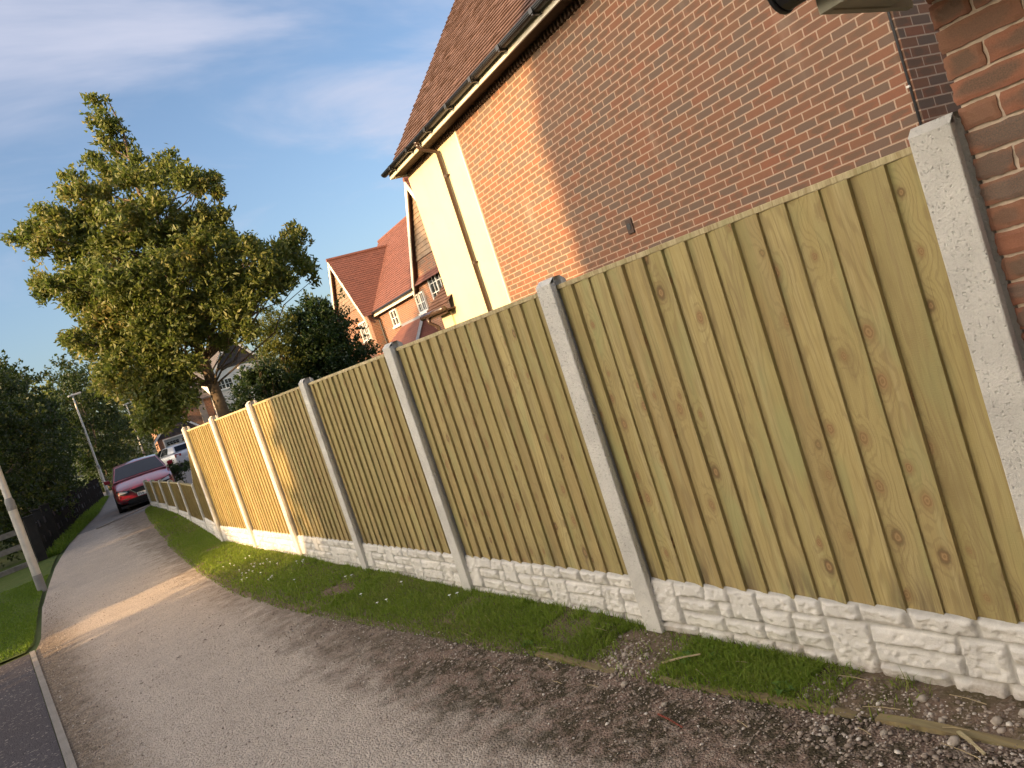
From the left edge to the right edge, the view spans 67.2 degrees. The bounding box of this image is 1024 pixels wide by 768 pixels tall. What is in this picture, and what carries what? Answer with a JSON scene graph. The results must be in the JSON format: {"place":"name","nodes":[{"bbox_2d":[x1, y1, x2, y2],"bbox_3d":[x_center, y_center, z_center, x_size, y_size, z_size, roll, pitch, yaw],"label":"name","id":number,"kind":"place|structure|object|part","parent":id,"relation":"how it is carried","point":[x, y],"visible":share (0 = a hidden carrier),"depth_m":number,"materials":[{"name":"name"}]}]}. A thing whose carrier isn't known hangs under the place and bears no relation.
{"place":"outdoors","nodes":[
{"label":"outdoors","id":0,"kind":"place"},
{"bbox_2d":[0,654,64,767],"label":"road","id":1,"kind":"structure","parent":0,"point":[28,739],"depth_m":6.07,"materials":[{"name":"grey asphalt"}]},
{"bbox_2d":[0,496,107,662],"bbox_3d":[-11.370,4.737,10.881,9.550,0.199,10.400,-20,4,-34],"label":"lawn","id":2,"kind":"structure","parent":0,"point":[15,579],"depth_m":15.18,"materials":[{"name":"green plant"}]},
{"bbox_2d":[0,558,38,577],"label":"timber edging","id":3,"kind":"object","parent":2,"relation":"on","point":[14,569],"visible":0.6,"depth_m":16.87,"materials":[{"name":"grey wood"}]},
{"bbox_2d":[0,467,47,591],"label":"street lamp","id":4,"kind":"object","parent":2,"relation":"on","point":[25,544],"visible":0.96,"depth_m":13.16,"materials":[{"name":"metal"}]},
{"bbox_2d":[0,452,157,767],"bbox_3d":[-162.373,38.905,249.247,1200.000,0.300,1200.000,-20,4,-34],"label":"ground","id":5,"kind":"structure","parent":0,"point":[6,562],"depth_m":12.45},
{"bbox_2d":[0,527,34,556],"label":"rail fence","id":6,"kind":"object","parent":5,"relation":"on","point":[11,549],"visible":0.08,"depth_m":17.25,"materials":[{"name":"grey wood"}]},
{"bbox_2d":[0,405,56,566],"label":"hedge tree","id":7,"kind":"object","parent":5,"relation":"on","point":[3,525],"visible":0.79,"depth_m":19.45,"materials":[{"name":"green plant"}]},
{"bbox_2d":[0,354,75,515],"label":"hedge tree","id":8,"kind":"object","parent":5,"relation":"on","point":[41,406],"visible":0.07,"depth_m":30.27,"materials":[{"name":"green plant"}]},
{"bbox_2d":[0,361,76,553],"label":"hedge tree","id":9,"kind":"object","parent":5,"relation":"on","point":[16,448],"visible":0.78,"depth_m":21.96,"materials":[{"name":"green plant"}]},
{"bbox_2d":[0,349,86,503],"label":"hedge tree","id":10,"kind":"object","parent":5,"relation":"on","point":[42,396],"visible":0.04,"depth_m":35.42,"materials":[{"name":"green plant"}]},
{"bbox_2d":[4,358,89,490],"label":"hedge tree","id":11,"kind":"object","parent":5,"relation":"on","point":[72,450],"visible":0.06,"depth_m":40.42,"materials":[{"name":"green plant"}]},
{"bbox_2d":[0,356,96,531],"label":"hedge tree","id":12,"kind":"object","parent":5,"relation":"on","point":[11,389],"visible":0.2,"depth_m":26.44,"materials":[{"name":"green plant"}]},
{"bbox_2d":[28,375,72,453],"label":"pale tree","id":13,"kind":"object","parent":5,"relation":"on","point":[44,391],"visible":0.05,"depth_m":65.97,"materials":[{"name":"green plant"}]},
{"bbox_2d":[29,650,76,767],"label":"kerb","id":14,"kind":"structure","parent":5,"relation":"on","point":[68,757],"depth_m":5.91,"materials":[{"name":"concrete"}]},
{"bbox_2d":[0,495,109,571],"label":"path verge","id":15,"kind":"structure","parent":5,"relation":"on","point":[12,565],"depth_m":18.69,"materials":[{"name":"green plant"}]},
{"bbox_2d":[21,478,103,561],"bbox_3d":[-15.862,4.506,28.119,0.416,1.403,23.882,-20,4,-25],"label":"post and rail fence","id":16,"kind":"object","parent":15,"relation":"on","point":[44,528],"visible":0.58,"depth_m":20.78,"materials":[{"name":"black wood"}]},
{"bbox_2d":[33,353,147,491],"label":"hedge tree","id":17,"kind":"object","parent":5,"relation":"on","point":[85,402],"visible":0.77,"depth_m":47.75,"materials":[{"name":"green plant"}]},
{"bbox_2d":[52,370,131,487],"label":"hedge tree","id":18,"kind":"object","parent":5,"relation":"on","point":[105,472],"visible":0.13,"depth_m":51.48,"materials":[{"name":"green plant"}]},
{"bbox_2d":[59,361,151,486],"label":"hedge tree","id":19,"kind":"object","parent":5,"relation":"on","point":[132,438],"visible":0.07,"depth_m":55.61,"materials":[{"name":"green plant"}]},
{"bbox_2d":[96,505,149,528],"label":"drive kerb","id":20,"kind":"structure","parent":5,"relation":"on","point":[110,522],"depth_m":21.88,"materials":[{"name":"concrete"}]},
{"bbox_2d":[92,398,164,471],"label":"hedge tree","id":21,"kind":"object","parent":5,"relation":"on","point":[150,441],"visible":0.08,"depth_m":62.79,"materials":[{"name":"green plant"}]},
{"bbox_2d":[123,403,144,455],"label":"street lamp","id":22,"kind":"object","parent":5,"relation":"on","point":[143,452],"visible":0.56,"depth_m":55.73,"materials":[{"name":"metal"}]},
{"bbox_2d":[153,417,199,450],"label":"garage","id":23,"kind":"structure","parent":5,"relation":"on","point":[174,438],"depth_m":54.87,"materials":[{"name":"red brick"}]},
{"bbox_2d":[164,435,184,447],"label":"door","id":24,"kind":"structure","parent":23,"relation":"in","point":[179,439],"depth_m":54.89,"materials":[{"name":"white metal"}]},
{"bbox_2d":[164,459,190,482],"bbox_3d":[-11.165,3.062,25.382,1.386,1.214,1.511,-16,4,31],"label":"shrub","id":25,"kind":"object","parent":5,"relation":"on","point":[176,470],"visible":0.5,"depth_m":25.33,"materials":[{"name":"green plant"}]},
{"bbox_2d":[151,341,260,451],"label":"white house","id":26,"kind":"structure","parent":5,"relation":"on","point":[201,416],"depth_m":70.93,"materials":[{"name":"paint"}]},
{"bbox_2d":[218,377,233,390],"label":"window","id":27,"kind":"structure","parent":26,"relation":"in","point":[225,384],"depth_m":70.83,"materials":[{"name":"white plastic"}]},
{"bbox_2d":[326,176,450,361],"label":"brick house","id":28,"kind":"structure","parent":5,"relation":"on","point":[391,283],"depth_m":34.68,"materials":[{"name":"red tile"}]},
{"bbox_2d":[358,321,372,343],"bbox_3d":[-6.918,-2.441,36.204,0.120,0.980,1.300,-20,4,-27],"label":"window","id":29,"kind":"structure","parent":28,"relation":"in","point":[366,331],"depth_m":36.14,"materials":[{"name":"white plastic"}]},
{"bbox_2d":[389,308,401,328],"bbox_3d":[-5.130,-2.861,33.706,0.120,0.790,0.940,-20,4,-27],"label":"window","id":30,"kind":"structure","parent":28,"relation":"in","point":[394,315],"depth_m":33.68,"materials":[{"name":"white plastic"}]},
{"bbox_2d":[415,291,428,315],"bbox_3d":[-3.592,-3.192,30.518,0.120,0.850,1.030,-20,4,-27],"label":"window","id":31,"kind":"structure","parent":28,"relation":"in","point":[420,298],"depth_m":30.49,"materials":[{"name":"white plastic"}]},
{"bbox_2d":[427,273,442,299],"bbox_3d":[-2.612,-3.666,28.378,0.120,1.180,2.300,-20,4,-27],"label":"window","id":32,"kind":"structure","parent":28,"relation":"in","point":[435,282],"depth_m":28.93,"materials":[{"name":"white plastic"}]},
{"bbox_2d":[145,505,1023,740],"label":"verge","id":33,"kind":"structure","parent":5,"relation":"on","point":[942,693],"depth_m":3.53,"materials":[{"name":"green plant"}]},
{"bbox_2d":[142,479,206,529],"bbox_3d":[-7.870,2.811,17.919,0.194,1.276,9.749,-20,4,-30],"label":"fence","id":34,"kind":"object","parent":33,"relation":"on","point":[178,497],"visible":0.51,"depth_m":17.29,"materials":[{"name":"wood"}]},
{"bbox_2d":[522,639,533,647],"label":"weed","id":35,"kind":"object","parent":33,"relation":"on","point":[523,645],"visible":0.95,"depth_m":4.35,"materials":[{"name":"green plant"}]},
{"bbox_2d":[181,111,1023,700],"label":"fence","id":36,"kind":"object","parent":33,"relation":"on","point":[791,423],"visible":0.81,"depth_m":3.24,"materials":[{"name":"wood"}]},
{"bbox_2d":[662,653,700,663],"bbox_3d":[0.785,1.274,3.573,0.189,0.025,0.009,-17,4,24],"label":"dry straw","id":37,"kind":"object","parent":33,"relation":"on","point":[677,658],"visible":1,"depth_m":3.57,"materials":[{"name":"beige plant"}]},
{"bbox_2d":[674,650,690,663],"bbox_3d":[0.813,1.273,3.590,0.126,0.031,0.106,-20,4,-34],"label":"weed","id":38,"kind":"object","parent":33,"relation":"on","point":[686,652],"visible":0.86,"depth_m":3.60,"materials":[{"name":"green plant"}]},
{"bbox_2d":[771,680,796,697],"bbox_3d":[1.087,1.215,3.086,0.107,0.030,0.122,-18,3,-2],"label":"weed","id":39,"kind":"object","parent":33,"relation":"on","point":[790,687],"visible":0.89,"depth_m":3.08,"materials":[{"name":"green plant"}]},
{"bbox_2d":[863,706,899,709],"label":"dry stalk","id":40,"kind":"object","parent":33,"relation":"on","point":[881,706],"visible":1,"depth_m":2.76,"materials":[{"name":"plant"}]},
{"bbox_2d":[917,694,927,702],"bbox_3d":[1.461,1.121,2.739,0.042,0.025,0.032,-20,4,-34],"label":"stone","id":41,"kind":"object","parent":33,"relation":"on","point":[922,698],"visible":1,"depth_m":2.73,"materials":[{"name":"beige stone"}]},
{"bbox_2d":[938,717,945,722],"bbox_3d":[1.457,1.141,2.610,0.023,0.019,0.030,-15,5,42],"label":"stone","id":42,"kind":"object","parent":33,"relation":"on","point":[941,720],"visible":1,"depth_m":2.60,"materials":[{"name":"beige stone"}]},
{"bbox_2d":[949,694,986,704],"bbox_3d":[1.559,1.079,2.634,0.003,0.010,0.121,-20,4,-34],"label":"dry stalk","id":43,"kind":"object","parent":33,"relation":"on","point":[969,698],"visible":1,"depth_m":2.62,"materials":[{"name":"plant"}]},
{"bbox_2d":[990,716,1002,725],"bbox_3d":[1.577,1.096,2.506,0.041,0.024,0.032,-20,4,-34],"label":"stone","id":44,"kind":"object","parent":33,"relation":"on","point":[996,720],"visible":1,"depth_m":2.50,"materials":[{"name":"beige stone"}]},
{"bbox_2d":[1018,708,1023,717],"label":"stone","id":45,"kind":"object","parent":33,"relation":"on","point":[1021,713],"visible":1,"depth_m":2.49,"materials":[{"name":"beige stone"}]},
{"bbox_2d":[381,0,960,330],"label":"brick house","id":46,"kind":"structure","parent":5,"relation":"on","point":[541,140],"depth_m":8.17,"materials":[{"name":"orange brick"}]},
{"bbox_2d":[767,0,1023,340],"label":"brick building","id":47,"kind":"structure","parent":5,"relation":"on","point":[981,45],"depth_m":2.15,"materials":[{"name":"brick"}]},
{"bbox_2d":[78,465,192,534],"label":"driveway","id":48,"kind":"structure","parent":0,"point":[109,511],"depth_m":24.77,"materials":[{"name":"grey asphalt"}]},
{"bbox_2d":[68,392,109,494],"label":"street lamp","id":49,"kind":"object","parent":48,"relation":"on","point":[96,462],"visible":0.96,"depth_m":41.30,"materials":[{"name":"metal"}]},
{"bbox_2d":[103,454,175,512],"bbox_3d":[-12.220,3.174,25.346,2.186,1.467,4.387,-20,4,-34],"label":"parked car","id":50,"kind":"object","parent":48,"relation":"on","point":[128,487],"visible":0.8,"depth_m":24.12,"materials":[{"name":"red paint"}]},
{"bbox_2d":[157,442,188,466],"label":"parked car","id":51,"kind":"object","parent":48,"relation":"on","point":[176,453],"visible":0.35,"depth_m":45.97,"materials":[{"name":"silver metal"}]},
{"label":"side window","id":52,"kind":"part","parent":51,"relation":"part of","materials":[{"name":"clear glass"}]},
{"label":"rear window","id":53,"kind":"part","parent":51,"relation":"part of","materials":[{"name":"black glass"}]},
{"bbox_2d":[0,0,454,479],"label":"sky","id":54,"kind":"structure","parent":0,"point":[302,107],"materials":[{"name":"blue"}]},
{"bbox_2d":[35,511,1023,767],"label":"gravel path","id":55,"kind":"structure","parent":0,"point":[93,567],"depth_m":4.57,"materials":[{"name":"beige gravel"}]},
{"bbox_2d":[534,651,617,673],"bbox_3d":[0.323,1.446,3.979,0.036,0.052,0.623,-21,4,-37],"label":"timber edging","id":56,"kind":"object","parent":55,"relation":"on","point":[589,665],"visible":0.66,"depth_m":3.97,"materials":[{"name":"brown wood"}]},
{"bbox_2d":[621,681,627,686],"bbox_3d":[0.522,1.392,3.575,0.038,0.022,0.031,-20,4,-34],"label":"stone","id":57,"kind":"object","parent":55,"relation":"on","point":[624,683],"visible":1,"depth_m":3.57,"materials":[{"name":"beige stone"}]},
{"bbox_2d":[657,713,682,727],"bbox_3d":[0.645,1.374,3.147,0.006,0.010,0.173,-20,4,-24],"label":"twig","id":58,"kind":"object","parent":55,"relation":"on","point":[667,718],"visible":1,"depth_m":3.15,"materials":[{"name":"brown wood"}]},
{"bbox_2d":[657,676,857,718],"bbox_3d":[0.967,1.287,3.160,0.036,0.052,0.929,-21,5,-40],"label":"timber edging","id":59,"kind":"object","parent":55,"relation":"on","point":[764,696],"visible":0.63,"depth_m":3.06,"materials":[{"name":"brown wood"}]},
{"bbox_2d":[821,725,829,732],"bbox_3d":[1.134,1.245,2.781,0.039,0.024,0.027,-20,4,-34],"label":"stone","id":60,"kind":"object","parent":55,"relation":"on","point":[825,728],"visible":1,"depth_m":2.77,"materials":[{"name":"beige stone"}]},
{"bbox_2d":[879,730,887,737],"bbox_3d":[1.280,1.205,2.654,0.033,0.022,0.027,-20,4,-34],"label":"stone","id":61,"kind":"object","parent":55,"relation":"on","point":[883,732],"visible":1,"depth_m":2.65,"materials":[{"name":"grey stone"}]},
{"bbox_2d":[875,713,1023,750],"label":"timber edging","id":62,"kind":"object","parent":55,"relation":"on","point":[927,726],"visible":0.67,"depth_m":2.57,"materials":[{"name":"brown wood"}]},
{"bbox_2d":[947,735,960,746],"bbox_3d":[1.438,1.160,2.504,0.043,0.029,0.034,-20,4,-34],"label":"stone","id":63,"kind":"object","parent":55,"relation":"on","point":[955,740],"visible":0.97,"depth_m":2.49,"materials":[{"name":"grey stone"}]},
{"bbox_2d":[942,743,980,759],"bbox_3d":[1.418,1.160,2.436,0.003,0.010,0.129,-20,4,-26],"label":"dry stalk","id":64,"kind":"object","parent":55,"relation":"on","point":[963,751],"visible":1,"depth_m":2.42,"materials":[{"name":"plant"}]},
{"bbox_2d":[956,730,985,754],"bbox_3d":[1.462,1.141,2.452,0.013,0.012,0.131,-18,3,-1],"label":"wood splinter","id":65,"kind":"object","parent":55,"relation":"on","point":[968,740],"visible":1,"depth_m":2.45,"materials":[{"name":"beige wood"}]},
{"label":"garden soil","id":66,"kind":"structure","parent":0,"visible":0},
{"bbox_2d":[0,92,321,437],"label":"broadleaf tree","id":67,"kind":"object","parent":66,"relation":"on","point":[147,313],"visible":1,"depth_m":14.28,"materials":[{"name":"green plant"}]},
{"bbox_2d":[224,347,295,412],"bbox_3d":[-6.240,0.751,19.723,2.760,3.400,2.242,-20,4,-34],"label":"shrub","id":68,"kind":"object","parent":66,"relation":"on","point":[261,378],"visible":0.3,"depth_m":19.60,"materials":[{"name":"green plant"}]},
{"bbox_2d":[243,301,328,392],"bbox_3d":[-6.128,-0.102,20.964,2.156,4.779,2.090,-16,4,30],"label":"conifer","id":69,"kind":"object","parent":66,"relation":"on","point":[276,347],"visible":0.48,"depth_m":20.65,"materials":[{"name":"green plant"}]},
{"bbox_2d":[271,287,382,389],"bbox_3d":[-5.223,-0.413,21.694,3.713,4.724,3.409,-20,4,-34],"label":"shrub","id":70,"kind":"object","parent":66,"relation":"on","point":[326,339],"visible":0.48,"depth_m":21.18,"materials":[{"name":"green plant"}]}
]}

